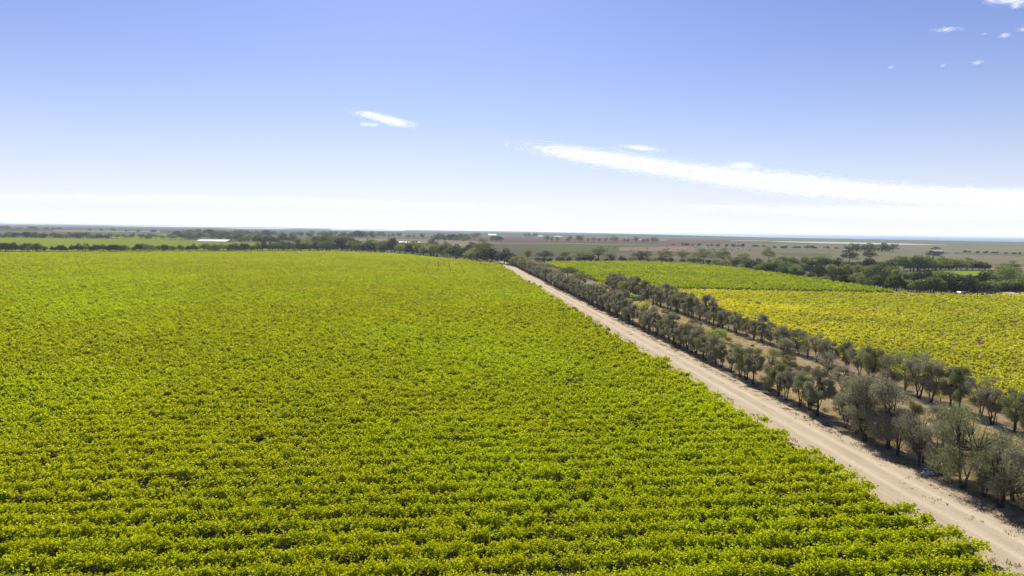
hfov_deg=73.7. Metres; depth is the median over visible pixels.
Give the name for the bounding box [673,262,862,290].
vine row
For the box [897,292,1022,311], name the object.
vine row
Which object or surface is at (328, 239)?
belt tree
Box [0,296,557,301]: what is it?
vine row
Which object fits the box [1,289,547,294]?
vine row
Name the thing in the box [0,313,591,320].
vine row
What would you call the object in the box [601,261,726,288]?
vine row
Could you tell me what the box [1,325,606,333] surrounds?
vine row
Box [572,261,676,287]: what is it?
vine row
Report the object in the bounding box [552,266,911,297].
slope soil
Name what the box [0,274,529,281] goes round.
vine row
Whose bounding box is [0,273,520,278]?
vine row
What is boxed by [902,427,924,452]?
sapling
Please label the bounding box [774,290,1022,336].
vine row
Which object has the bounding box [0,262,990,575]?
vineyard soil
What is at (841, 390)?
windbreak tree
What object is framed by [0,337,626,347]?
vine row
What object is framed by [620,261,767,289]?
vine row
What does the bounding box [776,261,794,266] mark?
scrub tree
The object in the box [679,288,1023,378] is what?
vine row
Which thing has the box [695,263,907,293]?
vine row
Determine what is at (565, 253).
gum tree
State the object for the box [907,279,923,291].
scrub tree
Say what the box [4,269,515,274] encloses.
vine row
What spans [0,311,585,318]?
vine row
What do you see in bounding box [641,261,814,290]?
vine row
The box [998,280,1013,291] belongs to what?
scrub tree
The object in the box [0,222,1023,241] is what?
sea
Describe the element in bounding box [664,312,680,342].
windbreak tree
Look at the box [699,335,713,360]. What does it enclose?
windbreak tree
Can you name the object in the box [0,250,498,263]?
vine rows
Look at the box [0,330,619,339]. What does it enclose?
vine row
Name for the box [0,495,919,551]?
vine row
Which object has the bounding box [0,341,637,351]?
vine row
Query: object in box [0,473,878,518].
vine row
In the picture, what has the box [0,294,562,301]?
vine row
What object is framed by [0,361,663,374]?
vine row
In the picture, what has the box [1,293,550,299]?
vine row
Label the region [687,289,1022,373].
vine row
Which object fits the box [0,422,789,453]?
vine row
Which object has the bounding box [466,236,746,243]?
ploughed field
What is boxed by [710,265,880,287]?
vine row
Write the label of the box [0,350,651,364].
vine row
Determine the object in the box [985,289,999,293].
shipping container
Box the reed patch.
[990,266,1023,270]
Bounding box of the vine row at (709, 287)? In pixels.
[591,261,712,288]
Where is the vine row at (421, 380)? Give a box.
[0,371,681,387]
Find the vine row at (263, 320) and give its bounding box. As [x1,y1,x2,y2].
[0,317,585,323]
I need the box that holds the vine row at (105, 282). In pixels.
[3,281,541,286]
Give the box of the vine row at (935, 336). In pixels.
[719,289,1023,356]
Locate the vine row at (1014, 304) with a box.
[928,293,1023,306]
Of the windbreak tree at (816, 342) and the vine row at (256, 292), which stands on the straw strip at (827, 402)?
the windbreak tree at (816, 342)
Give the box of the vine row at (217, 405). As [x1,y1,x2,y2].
[0,393,717,415]
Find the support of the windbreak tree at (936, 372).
on the straw strip at (827, 402)
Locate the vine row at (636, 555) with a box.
[0,533,994,575]
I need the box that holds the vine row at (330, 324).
[0,320,594,327]
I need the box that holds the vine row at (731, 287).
[603,261,735,289]
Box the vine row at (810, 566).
[218,541,991,575]
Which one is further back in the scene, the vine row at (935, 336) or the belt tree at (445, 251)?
the belt tree at (445, 251)
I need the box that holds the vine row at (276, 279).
[0,276,526,282]
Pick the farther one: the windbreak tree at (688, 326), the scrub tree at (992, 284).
the scrub tree at (992, 284)
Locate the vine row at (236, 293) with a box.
[2,291,553,297]
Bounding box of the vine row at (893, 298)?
[849,291,1023,318]
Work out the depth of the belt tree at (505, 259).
504.52 m
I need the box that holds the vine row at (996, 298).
[950,292,1023,302]
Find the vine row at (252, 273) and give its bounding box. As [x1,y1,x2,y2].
[3,270,519,276]
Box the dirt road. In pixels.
[496,262,1023,575]
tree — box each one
[0,242,11,250]
[9,242,18,250]
[21,232,34,237]
[21,243,31,250]
[25,244,39,250]
[29,243,42,250]
[38,232,47,237]
[53,233,65,237]
[53,245,62,250]
[69,232,81,237]
[73,243,82,250]
[91,244,101,250]
[107,244,125,250]
[135,243,143,250]
[143,244,155,249]
[161,245,167,250]
[185,232,193,239]
[196,243,208,249]
[204,229,214,234]
[206,244,222,250]
[215,233,224,238]
[218,243,227,249]
[223,234,234,239]
[227,243,242,250]
[232,232,244,241]
[240,243,249,250]
[243,234,253,241]
[251,235,260,242]
[252,244,262,250]
[257,240,266,250]
[261,233,275,242]
[275,241,289,250]
[277,234,286,240]
[289,244,296,249]
[296,243,305,249]
[301,240,317,250]
[311,240,321,249]
[316,232,337,240]
[317,240,336,250]
[320,234,334,241]
[334,237,347,250]
[334,241,343,250]
[341,238,357,250]
[346,241,364,251]
[353,230,364,236]
[359,241,373,251]
[363,238,378,251]
[364,243,375,251]
[368,231,376,237]
[376,240,386,252]
[376,244,387,251]
[384,238,399,252]
[386,238,398,252]
[394,241,411,253]
[403,244,415,253]
[413,241,429,254]
[418,243,436,255]
[425,238,438,244]
[426,244,448,256]
[431,233,442,240]
[434,243,447,256]
[442,246,457,257]
[448,243,461,258]
[455,248,470,258]
[465,242,476,248]
[467,247,480,260]
[468,233,480,239]
[472,238,495,249]
[477,249,493,261]
[481,248,499,261]
[490,235,496,240]
[492,253,500,260]
[497,248,511,263]
[504,253,515,264]
[508,255,527,264]
[522,249,532,260]
[534,250,553,257]
[537,262,556,267]
[541,268,550,281]
[547,271,554,284]
[553,271,565,286]
[557,267,578,275]
[558,250,570,255]
[563,275,572,292]
[568,271,592,280]
[570,281,576,294]
[571,251,591,260]
[573,278,586,296]
[574,279,581,297]
[579,284,586,299]
[586,283,597,303]
[586,284,596,303]
[589,246,608,257]
[590,283,600,295]
[590,290,597,305]
[592,285,605,306]
[598,294,607,309]
[603,290,617,312]
[604,253,617,260]
[607,272,612,287]
[609,291,623,316]
[612,272,621,287]
[612,299,621,315]
[616,296,624,318]
[617,280,629,293]
[620,298,632,320]
[622,289,629,297]
[623,303,635,322]
[625,276,635,293]
[627,304,638,324]
[628,276,641,293]
[630,281,638,295]
[632,251,647,260]
[634,280,649,300]
[635,306,642,326]
[639,306,658,331]
[639,307,649,329]
[641,284,652,300]
[641,287,648,301]
[643,250,652,260]
[646,311,658,332]
[649,285,654,303]
[650,287,662,305]
[650,314,661,334]
[654,286,667,306]
[656,249,673,257]
[656,314,665,336]
[657,282,678,308]
[658,319,665,338]
[660,317,678,340]
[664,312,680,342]
[665,289,673,309]
[668,290,678,311]
[669,324,679,345]
[670,293,682,312]
[673,322,685,346]
[674,251,689,261]
[676,291,688,313]
[679,292,687,315]
[681,292,694,316]
[681,323,692,349]
[682,323,704,352]
[684,295,699,317]
[688,327,706,354]
[689,248,716,262]
[692,297,707,320]
[694,333,708,357]
[697,294,715,321]
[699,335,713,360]
[702,302,713,323]
[703,333,724,363]
[706,297,718,325]
[708,307,724,327]
[713,344,728,366]
[714,248,730,264]
[716,310,728,327]
[722,311,732,330]
[725,348,735,372]
[729,311,742,331]
[731,253,753,267]
[731,348,752,376]
[732,314,743,333]
[732,345,757,379]
[740,316,750,336]
[743,261,753,267]
[743,347,766,384]
[745,320,760,339]
[750,258,763,267]
[750,313,768,340]
[753,262,769,270]
[756,322,770,342]
[757,263,770,269]
[759,362,775,391]
[760,347,781,366]
[761,247,776,259]
[764,263,776,270]
[764,320,775,344]
[768,323,790,346]
[768,336,797,357]
[768,361,792,396]
[771,256,787,263]
[772,259,789,267]
[772,327,791,349]
[775,365,799,400]
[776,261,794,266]
[777,265,791,273]
[778,327,801,349]
[781,354,797,367]
[786,256,796,263]
[788,265,797,271]
[791,330,807,354]
[791,369,806,406]
[793,270,801,274]
[793,372,826,410]
[798,256,813,265]
[798,262,805,268]
[798,334,816,358]
[800,261,817,271]
[804,367,836,416]
[806,257,819,264]
[808,332,824,361]
[809,265,825,276]
[811,261,826,273]
[811,365,825,385]
[814,256,827,262]
[817,350,839,376]
[819,257,829,265]
[819,337,834,360]
[825,264,848,272]
[825,269,837,277]
[825,341,839,359]
[828,364,850,387]
[830,257,844,266]
[832,392,849,428]
[834,374,851,406]
[836,341,854,371]
[837,268,854,281]
[839,249,859,261]
[840,377,872,434]
[841,264,853,270]
[842,272,864,282]
[842,370,901,440]
[844,345,864,375]
[847,243,860,250]
[849,264,861,272]
[855,275,871,284]
[857,345,888,381]
[857,355,877,376]
[858,244,870,250]
[858,265,868,275]
[859,373,911,449]
[861,263,886,276]
[862,249,877,257]
[863,258,877,265]
[863,275,881,286]
[867,243,875,250]
[869,265,895,275]
[870,271,891,288]
[871,243,888,251]
[879,352,904,383]
[882,265,902,276]
[882,282,891,288]
[883,273,905,290]
[883,347,922,391]
[884,405,921,456]
[886,244,899,251]
[886,258,902,267]
[888,275,906,290]
[890,268,910,279]
[891,407,938,466]
[895,255,908,266]
[901,258,928,270]
[902,256,909,270]
[902,260,920,270]
[902,282,914,291]
[903,351,935,398]
[903,400,925,431]
[906,271,919,281]
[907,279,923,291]
[908,254,932,270]
[909,271,921,279]
[911,279,928,291]
[912,359,946,402]
[915,269,930,278]
[917,286,929,292]
[918,275,944,292]
[919,420,973,475]
[922,256,939,265]
[923,278,947,292]
[925,251,941,257]
[925,398,1012,488]
[926,403,959,431]
[931,270,948,280]
[934,256,952,269]
[938,365,962,406]
[943,274,960,290]
[947,259,966,269]
[947,272,963,279]
[948,366,975,410]
[949,274,978,291]
[950,280,961,291]
[958,374,1000,418]
[961,432,1023,507]
[962,259,974,269]
[962,278,983,292]
[964,450,1002,496]
[969,260,980,269]
[971,425,1023,508]
[973,271,988,281]
[974,285,989,291]
[974,385,1007,424]
[978,261,983,269]
[981,272,1002,281]
[981,279,1002,289]
[982,262,991,268]
[992,264,1023,279]
[997,279,1022,291]
[997,387,1023,431]
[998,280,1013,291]
[1000,260,1022,272]
[1001,279,1023,292]
[1013,274,1023,281]
[1016,392,1023,429]
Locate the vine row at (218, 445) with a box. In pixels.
[0,429,790,457]
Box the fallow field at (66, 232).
[0,231,154,234]
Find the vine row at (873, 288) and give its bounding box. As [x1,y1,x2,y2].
[686,262,881,291]
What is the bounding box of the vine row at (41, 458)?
[0,436,789,468]
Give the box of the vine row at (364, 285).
[1,281,537,286]
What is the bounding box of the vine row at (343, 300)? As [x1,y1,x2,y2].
[0,297,564,303]
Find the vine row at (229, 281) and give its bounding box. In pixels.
[2,278,528,284]
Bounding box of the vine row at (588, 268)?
[560,261,655,286]
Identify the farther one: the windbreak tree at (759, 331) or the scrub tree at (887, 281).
the scrub tree at (887, 281)
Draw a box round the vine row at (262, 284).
[2,281,537,287]
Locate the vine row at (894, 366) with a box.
[707,307,1014,403]
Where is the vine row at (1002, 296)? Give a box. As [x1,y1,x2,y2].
[979,293,1023,299]
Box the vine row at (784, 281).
[655,261,836,290]
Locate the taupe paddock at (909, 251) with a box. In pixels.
[694,244,1023,264]
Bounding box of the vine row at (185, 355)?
[0,348,650,362]
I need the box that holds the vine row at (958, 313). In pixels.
[824,291,1023,324]
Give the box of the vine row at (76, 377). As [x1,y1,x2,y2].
[0,368,691,382]
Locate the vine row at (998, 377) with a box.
[674,290,1023,387]
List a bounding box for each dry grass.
[629,291,982,408]
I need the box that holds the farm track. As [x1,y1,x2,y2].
[604,285,1023,430]
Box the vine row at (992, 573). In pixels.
[704,561,1023,575]
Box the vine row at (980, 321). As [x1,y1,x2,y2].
[804,291,1023,330]
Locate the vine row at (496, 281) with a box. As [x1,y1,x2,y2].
[1,277,525,282]
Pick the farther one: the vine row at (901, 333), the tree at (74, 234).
the tree at (74, 234)
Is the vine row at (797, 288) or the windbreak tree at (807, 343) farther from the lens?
the vine row at (797, 288)
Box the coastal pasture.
[773,238,1023,243]
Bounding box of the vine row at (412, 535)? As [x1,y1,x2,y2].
[0,509,935,559]
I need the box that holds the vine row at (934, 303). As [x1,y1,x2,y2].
[862,291,1023,317]
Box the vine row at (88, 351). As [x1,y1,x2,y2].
[0,344,636,356]
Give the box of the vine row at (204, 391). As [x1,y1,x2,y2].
[0,380,708,399]
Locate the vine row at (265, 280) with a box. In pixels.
[0,278,524,283]
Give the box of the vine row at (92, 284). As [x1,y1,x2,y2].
[0,282,540,288]
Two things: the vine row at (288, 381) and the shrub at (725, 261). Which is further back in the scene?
the shrub at (725, 261)
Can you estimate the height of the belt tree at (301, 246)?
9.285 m
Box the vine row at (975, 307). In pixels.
[873,291,1022,315]
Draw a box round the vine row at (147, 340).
[0,336,621,344]
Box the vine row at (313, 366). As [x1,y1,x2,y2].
[0,359,672,372]
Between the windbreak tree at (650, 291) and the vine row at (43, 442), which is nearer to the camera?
the vine row at (43, 442)
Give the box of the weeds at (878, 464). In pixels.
[612,324,1014,536]
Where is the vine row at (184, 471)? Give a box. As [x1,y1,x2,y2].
[0,448,835,485]
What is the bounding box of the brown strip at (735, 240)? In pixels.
[710,240,772,241]
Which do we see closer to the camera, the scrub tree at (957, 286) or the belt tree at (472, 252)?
the scrub tree at (957, 286)
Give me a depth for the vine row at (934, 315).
226.24 m
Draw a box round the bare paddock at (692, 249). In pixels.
[619,246,698,251]
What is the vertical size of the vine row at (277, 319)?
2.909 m
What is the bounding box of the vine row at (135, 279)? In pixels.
[5,277,535,283]
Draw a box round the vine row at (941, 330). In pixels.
[742,289,1023,349]
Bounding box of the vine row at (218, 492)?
[0,463,863,506]
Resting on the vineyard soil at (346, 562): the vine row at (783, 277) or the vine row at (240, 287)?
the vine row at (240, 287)
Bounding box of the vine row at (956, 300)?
[904,293,1023,309]
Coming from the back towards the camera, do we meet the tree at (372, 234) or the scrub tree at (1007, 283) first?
the tree at (372, 234)
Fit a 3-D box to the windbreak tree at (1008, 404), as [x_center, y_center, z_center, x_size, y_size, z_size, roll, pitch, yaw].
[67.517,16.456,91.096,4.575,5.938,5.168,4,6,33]
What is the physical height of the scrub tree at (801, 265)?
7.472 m
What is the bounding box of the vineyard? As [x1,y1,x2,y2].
[931,271,997,275]
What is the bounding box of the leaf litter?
[546,283,1023,534]
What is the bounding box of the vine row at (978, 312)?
[843,291,1023,319]
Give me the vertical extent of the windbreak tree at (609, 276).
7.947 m
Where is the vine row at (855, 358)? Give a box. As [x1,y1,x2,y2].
[698,309,1017,409]
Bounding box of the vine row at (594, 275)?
[551,262,609,280]
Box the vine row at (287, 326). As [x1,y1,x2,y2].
[0,322,600,329]
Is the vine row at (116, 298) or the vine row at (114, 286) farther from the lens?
the vine row at (114, 286)
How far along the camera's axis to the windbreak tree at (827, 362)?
124.85 m
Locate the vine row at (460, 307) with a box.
[0,302,575,310]
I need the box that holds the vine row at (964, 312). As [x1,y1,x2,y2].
[838,291,1023,322]
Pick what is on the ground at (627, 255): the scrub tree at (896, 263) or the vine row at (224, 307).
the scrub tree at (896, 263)
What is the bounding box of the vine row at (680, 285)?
[579,261,687,288]
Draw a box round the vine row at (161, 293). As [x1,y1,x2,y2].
[0,290,551,296]
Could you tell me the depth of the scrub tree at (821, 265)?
432.90 m
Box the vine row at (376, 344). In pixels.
[0,339,636,349]
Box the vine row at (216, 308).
[2,305,578,312]
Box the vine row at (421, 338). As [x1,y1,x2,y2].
[0,332,618,343]
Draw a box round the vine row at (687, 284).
[585,261,699,288]
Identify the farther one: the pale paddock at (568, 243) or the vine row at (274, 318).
the pale paddock at (568, 243)
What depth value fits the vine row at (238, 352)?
133.85 m
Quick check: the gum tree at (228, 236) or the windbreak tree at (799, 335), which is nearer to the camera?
the windbreak tree at (799, 335)
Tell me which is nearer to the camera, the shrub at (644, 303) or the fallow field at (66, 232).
the shrub at (644, 303)
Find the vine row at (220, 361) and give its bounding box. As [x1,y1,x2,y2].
[0,354,671,366]
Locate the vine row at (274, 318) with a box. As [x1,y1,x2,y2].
[0,314,590,321]
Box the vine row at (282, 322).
[0,318,595,326]
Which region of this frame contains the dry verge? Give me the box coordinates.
[478,260,1023,575]
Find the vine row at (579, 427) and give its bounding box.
[0,416,767,442]
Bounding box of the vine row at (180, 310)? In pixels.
[0,306,575,313]
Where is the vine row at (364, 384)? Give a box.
[0,379,707,394]
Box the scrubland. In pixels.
[0,224,736,237]
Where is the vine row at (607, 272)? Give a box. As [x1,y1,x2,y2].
[563,261,661,287]
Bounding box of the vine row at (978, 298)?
[942,293,1023,303]
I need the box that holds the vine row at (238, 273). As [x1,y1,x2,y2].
[0,270,515,275]
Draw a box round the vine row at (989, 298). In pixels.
[945,293,1022,302]
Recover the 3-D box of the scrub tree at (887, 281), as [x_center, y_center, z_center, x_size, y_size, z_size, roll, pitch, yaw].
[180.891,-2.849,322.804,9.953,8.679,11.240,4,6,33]
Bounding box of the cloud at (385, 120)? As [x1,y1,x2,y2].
[361,112,407,126]
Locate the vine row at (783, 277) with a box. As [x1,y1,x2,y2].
[677,262,869,291]
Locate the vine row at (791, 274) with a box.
[731,266,858,283]
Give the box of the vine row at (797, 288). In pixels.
[638,261,800,290]
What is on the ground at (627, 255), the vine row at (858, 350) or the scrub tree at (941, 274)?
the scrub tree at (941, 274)
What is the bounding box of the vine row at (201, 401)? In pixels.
[0,388,724,407]
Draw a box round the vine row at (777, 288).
[625,260,780,289]
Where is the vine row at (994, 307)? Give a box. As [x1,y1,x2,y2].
[892,292,1023,313]
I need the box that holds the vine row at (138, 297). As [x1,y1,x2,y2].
[0,294,557,301]
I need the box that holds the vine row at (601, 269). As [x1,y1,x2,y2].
[569,261,661,286]
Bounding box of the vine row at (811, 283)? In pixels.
[672,262,855,291]
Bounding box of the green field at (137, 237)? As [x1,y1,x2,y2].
[110,234,182,238]
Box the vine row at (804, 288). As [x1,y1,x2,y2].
[638,260,808,289]
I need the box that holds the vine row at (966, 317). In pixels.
[809,291,1023,327]
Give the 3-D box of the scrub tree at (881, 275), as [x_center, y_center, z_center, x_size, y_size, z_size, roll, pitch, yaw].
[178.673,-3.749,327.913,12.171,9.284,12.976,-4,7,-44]
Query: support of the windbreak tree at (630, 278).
on the straw strip at (827, 402)
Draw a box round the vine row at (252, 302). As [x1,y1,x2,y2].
[0,299,566,305]
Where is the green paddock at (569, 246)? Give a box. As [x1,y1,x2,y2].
[527,244,658,248]
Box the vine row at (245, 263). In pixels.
[6,261,504,266]
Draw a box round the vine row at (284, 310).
[0,306,574,312]
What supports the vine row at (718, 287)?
on the slope soil at (728, 288)
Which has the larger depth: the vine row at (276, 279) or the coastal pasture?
the coastal pasture
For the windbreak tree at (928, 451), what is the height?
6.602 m
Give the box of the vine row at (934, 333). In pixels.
[727,289,1023,353]
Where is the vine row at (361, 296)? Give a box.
[0,293,549,298]
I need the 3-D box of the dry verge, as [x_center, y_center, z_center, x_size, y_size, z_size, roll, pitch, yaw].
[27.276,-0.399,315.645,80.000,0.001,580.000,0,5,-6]
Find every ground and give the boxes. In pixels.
[0,223,1023,293]
[884,290,1023,296]
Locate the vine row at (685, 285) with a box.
[582,261,695,288]
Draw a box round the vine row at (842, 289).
[664,261,847,291]
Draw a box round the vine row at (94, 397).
[0,386,710,404]
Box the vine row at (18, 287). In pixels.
[0,286,545,292]
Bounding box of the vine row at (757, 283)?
[630,261,788,290]
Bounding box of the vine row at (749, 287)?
[613,261,754,289]
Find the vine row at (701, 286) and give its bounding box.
[590,261,705,289]
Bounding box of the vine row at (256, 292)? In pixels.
[0,290,542,295]
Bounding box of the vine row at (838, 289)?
[658,261,841,290]
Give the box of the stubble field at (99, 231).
[53,230,159,231]
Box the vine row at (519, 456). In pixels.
[0,441,821,476]
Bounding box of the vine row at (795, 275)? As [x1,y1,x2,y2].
[719,265,871,285]
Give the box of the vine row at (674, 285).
[576,261,680,287]
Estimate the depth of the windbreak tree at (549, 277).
326.75 m
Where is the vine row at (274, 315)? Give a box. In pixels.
[1,312,591,318]
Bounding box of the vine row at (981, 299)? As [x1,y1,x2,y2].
[937,292,1023,305]
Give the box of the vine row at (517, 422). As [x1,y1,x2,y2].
[0,413,773,440]
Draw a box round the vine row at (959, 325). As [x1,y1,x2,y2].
[770,290,1023,339]
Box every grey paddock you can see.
[471,244,634,258]
[776,253,831,257]
[957,252,1023,255]
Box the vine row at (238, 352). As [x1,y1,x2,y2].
[0,347,640,358]
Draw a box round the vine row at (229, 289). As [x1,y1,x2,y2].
[3,286,543,291]
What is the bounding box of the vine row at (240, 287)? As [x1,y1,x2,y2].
[1,285,541,290]
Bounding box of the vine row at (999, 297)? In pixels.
[970,293,1023,301]
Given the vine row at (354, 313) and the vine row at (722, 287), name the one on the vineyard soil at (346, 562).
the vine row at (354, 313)
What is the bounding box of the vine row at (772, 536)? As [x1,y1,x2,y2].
[0,520,967,575]
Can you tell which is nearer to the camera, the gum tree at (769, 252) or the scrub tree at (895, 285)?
the scrub tree at (895, 285)
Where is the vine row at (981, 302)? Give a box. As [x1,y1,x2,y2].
[912,293,1023,309]
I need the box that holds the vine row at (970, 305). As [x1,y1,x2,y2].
[882,292,1023,313]
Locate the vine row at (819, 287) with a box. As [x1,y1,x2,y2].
[650,261,827,290]
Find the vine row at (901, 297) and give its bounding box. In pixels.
[868,292,1023,316]
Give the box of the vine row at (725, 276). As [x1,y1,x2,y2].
[635,261,795,290]
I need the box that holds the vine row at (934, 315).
[798,290,1022,330]
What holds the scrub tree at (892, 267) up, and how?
on the ground at (627, 255)
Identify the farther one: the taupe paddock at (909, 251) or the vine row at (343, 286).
the taupe paddock at (909, 251)
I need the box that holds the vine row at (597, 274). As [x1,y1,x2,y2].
[551,261,607,278]
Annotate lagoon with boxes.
[139,226,227,226]
[234,228,282,228]
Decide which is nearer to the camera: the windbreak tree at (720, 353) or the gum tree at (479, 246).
the windbreak tree at (720, 353)
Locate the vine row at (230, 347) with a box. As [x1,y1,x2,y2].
[0,342,638,356]
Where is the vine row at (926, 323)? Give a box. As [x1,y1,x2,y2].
[757,290,1023,344]
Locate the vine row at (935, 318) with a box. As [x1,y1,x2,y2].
[783,290,1023,335]
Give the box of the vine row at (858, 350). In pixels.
[707,304,1019,397]
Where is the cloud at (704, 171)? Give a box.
[537,141,1023,206]
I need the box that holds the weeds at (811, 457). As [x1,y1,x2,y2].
[546,290,1022,574]
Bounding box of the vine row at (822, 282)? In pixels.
[682,262,873,291]
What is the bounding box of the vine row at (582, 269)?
[555,261,606,275]
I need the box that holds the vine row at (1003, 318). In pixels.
[831,291,1021,322]
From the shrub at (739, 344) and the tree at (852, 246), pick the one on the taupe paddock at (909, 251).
the tree at (852, 246)
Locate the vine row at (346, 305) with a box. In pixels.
[0,301,566,307]
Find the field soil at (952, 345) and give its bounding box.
[699,291,1023,411]
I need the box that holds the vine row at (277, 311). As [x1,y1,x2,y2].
[3,308,584,316]
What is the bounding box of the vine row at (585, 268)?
[558,261,645,286]
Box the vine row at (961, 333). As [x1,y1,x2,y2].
[748,289,1021,344]
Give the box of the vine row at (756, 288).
[615,261,762,289]
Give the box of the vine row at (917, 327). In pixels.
[736,290,1023,350]
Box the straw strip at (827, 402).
[536,274,1023,508]
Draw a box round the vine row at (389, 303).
[0,300,562,306]
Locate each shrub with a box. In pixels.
[626,293,640,298]
[636,300,651,307]
[660,309,671,312]
[688,318,698,323]
[705,328,727,339]
[720,259,733,265]
[728,342,743,348]
[797,365,812,371]
[932,391,947,400]
[963,434,1007,453]
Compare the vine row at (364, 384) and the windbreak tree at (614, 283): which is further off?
the windbreak tree at (614, 283)
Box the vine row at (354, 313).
[0,309,580,316]
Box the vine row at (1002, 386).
[654,288,1023,392]
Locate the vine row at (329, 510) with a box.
[0,485,879,537]
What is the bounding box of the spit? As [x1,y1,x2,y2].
[110,224,325,227]
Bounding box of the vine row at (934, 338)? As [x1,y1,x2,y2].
[713,289,1023,359]
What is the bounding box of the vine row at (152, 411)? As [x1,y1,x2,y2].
[0,397,739,421]
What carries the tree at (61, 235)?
on the ground at (627, 255)
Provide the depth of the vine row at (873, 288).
378.10 m
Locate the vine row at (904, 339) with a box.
[692,288,1023,370]
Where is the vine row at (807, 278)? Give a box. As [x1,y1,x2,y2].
[703,264,894,290]
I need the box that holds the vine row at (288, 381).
[0,375,695,391]
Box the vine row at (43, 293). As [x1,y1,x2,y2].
[1,291,552,297]
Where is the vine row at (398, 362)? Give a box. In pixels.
[0,356,668,369]
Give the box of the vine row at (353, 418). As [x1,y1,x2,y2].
[0,406,747,432]
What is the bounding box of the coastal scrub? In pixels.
[737,237,1023,242]
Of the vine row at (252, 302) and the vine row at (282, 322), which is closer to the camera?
the vine row at (282, 322)
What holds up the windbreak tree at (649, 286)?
on the straw strip at (827, 402)
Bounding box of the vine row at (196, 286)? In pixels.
[0,284,534,289]
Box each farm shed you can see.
[196,239,233,241]
[993,292,1017,294]
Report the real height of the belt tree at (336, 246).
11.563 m
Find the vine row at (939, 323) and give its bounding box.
[761,289,1023,341]
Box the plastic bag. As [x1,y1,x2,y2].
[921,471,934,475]
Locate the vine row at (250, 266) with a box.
[1,264,510,270]
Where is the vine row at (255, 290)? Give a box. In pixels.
[2,288,547,293]
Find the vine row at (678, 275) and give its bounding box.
[606,261,740,288]
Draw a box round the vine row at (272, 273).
[6,270,519,276]
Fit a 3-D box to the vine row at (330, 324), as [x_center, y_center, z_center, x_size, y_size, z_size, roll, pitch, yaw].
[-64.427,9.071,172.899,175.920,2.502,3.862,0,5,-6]
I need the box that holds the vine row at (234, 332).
[0,328,610,337]
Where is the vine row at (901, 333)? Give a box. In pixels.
[706,289,1023,362]
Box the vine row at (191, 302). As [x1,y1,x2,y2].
[0,298,562,304]
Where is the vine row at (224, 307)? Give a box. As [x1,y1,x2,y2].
[0,303,570,310]
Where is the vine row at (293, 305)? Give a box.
[1,302,565,309]
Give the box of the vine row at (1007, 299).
[963,293,1021,301]
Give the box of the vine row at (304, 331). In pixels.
[0,325,607,336]
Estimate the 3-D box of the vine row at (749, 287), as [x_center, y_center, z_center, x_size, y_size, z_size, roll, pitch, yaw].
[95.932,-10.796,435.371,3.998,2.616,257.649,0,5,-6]
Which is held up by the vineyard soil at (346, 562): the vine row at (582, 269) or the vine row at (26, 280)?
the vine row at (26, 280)
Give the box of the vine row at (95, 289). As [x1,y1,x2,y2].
[0,287,547,292]
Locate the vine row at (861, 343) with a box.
[669,291,1023,389]
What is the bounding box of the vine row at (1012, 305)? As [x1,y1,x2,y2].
[924,293,1023,307]
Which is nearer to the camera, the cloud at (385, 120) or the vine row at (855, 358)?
the vine row at (855, 358)
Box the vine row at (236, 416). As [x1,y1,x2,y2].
[0,402,734,428]
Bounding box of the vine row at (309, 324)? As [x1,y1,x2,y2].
[0,321,604,329]
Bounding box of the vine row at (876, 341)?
[678,289,1023,380]
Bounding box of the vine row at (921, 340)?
[699,288,1023,366]
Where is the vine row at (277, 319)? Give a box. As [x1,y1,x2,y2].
[3,315,592,322]
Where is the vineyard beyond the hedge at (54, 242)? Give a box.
[0,238,319,250]
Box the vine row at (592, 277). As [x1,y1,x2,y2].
[545,262,606,281]
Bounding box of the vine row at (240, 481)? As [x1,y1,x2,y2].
[0,456,844,497]
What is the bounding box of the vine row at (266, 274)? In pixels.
[0,272,521,277]
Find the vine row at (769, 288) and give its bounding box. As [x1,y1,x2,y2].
[623,261,773,290]
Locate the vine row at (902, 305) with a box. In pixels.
[818,291,1023,325]
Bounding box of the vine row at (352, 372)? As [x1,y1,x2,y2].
[0,364,682,380]
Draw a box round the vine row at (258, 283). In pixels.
[0,280,526,286]
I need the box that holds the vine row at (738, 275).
[646,261,820,290]
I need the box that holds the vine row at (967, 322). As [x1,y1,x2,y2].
[787,290,1023,332]
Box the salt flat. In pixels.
[773,241,933,244]
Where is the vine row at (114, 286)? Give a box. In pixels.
[7,285,542,290]
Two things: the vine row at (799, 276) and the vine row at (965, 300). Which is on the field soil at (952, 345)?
the vine row at (965, 300)
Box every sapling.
[825,389,845,415]
[837,402,872,424]
[843,418,876,436]
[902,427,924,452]
[906,436,936,463]
[969,469,1023,505]
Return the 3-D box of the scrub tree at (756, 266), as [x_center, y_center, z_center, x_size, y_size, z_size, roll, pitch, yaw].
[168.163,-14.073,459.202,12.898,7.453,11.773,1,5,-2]
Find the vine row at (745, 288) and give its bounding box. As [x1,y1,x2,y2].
[610,261,748,289]
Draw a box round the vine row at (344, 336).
[0,331,619,340]
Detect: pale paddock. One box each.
[353,238,498,245]
[515,243,633,244]
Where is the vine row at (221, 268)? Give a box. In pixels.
[10,266,514,271]
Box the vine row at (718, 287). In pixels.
[597,261,720,288]
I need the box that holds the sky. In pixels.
[0,0,1023,237]
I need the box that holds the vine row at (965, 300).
[916,293,1022,308]
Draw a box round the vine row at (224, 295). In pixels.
[0,292,548,297]
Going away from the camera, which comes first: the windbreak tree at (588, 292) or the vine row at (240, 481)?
the vine row at (240, 481)
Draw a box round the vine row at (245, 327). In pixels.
[0,323,610,333]
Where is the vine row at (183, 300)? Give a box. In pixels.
[2,298,563,303]
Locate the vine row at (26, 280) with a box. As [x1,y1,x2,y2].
[0,279,533,284]
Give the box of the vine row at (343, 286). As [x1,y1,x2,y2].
[3,283,532,288]
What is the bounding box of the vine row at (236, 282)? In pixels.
[0,280,535,285]

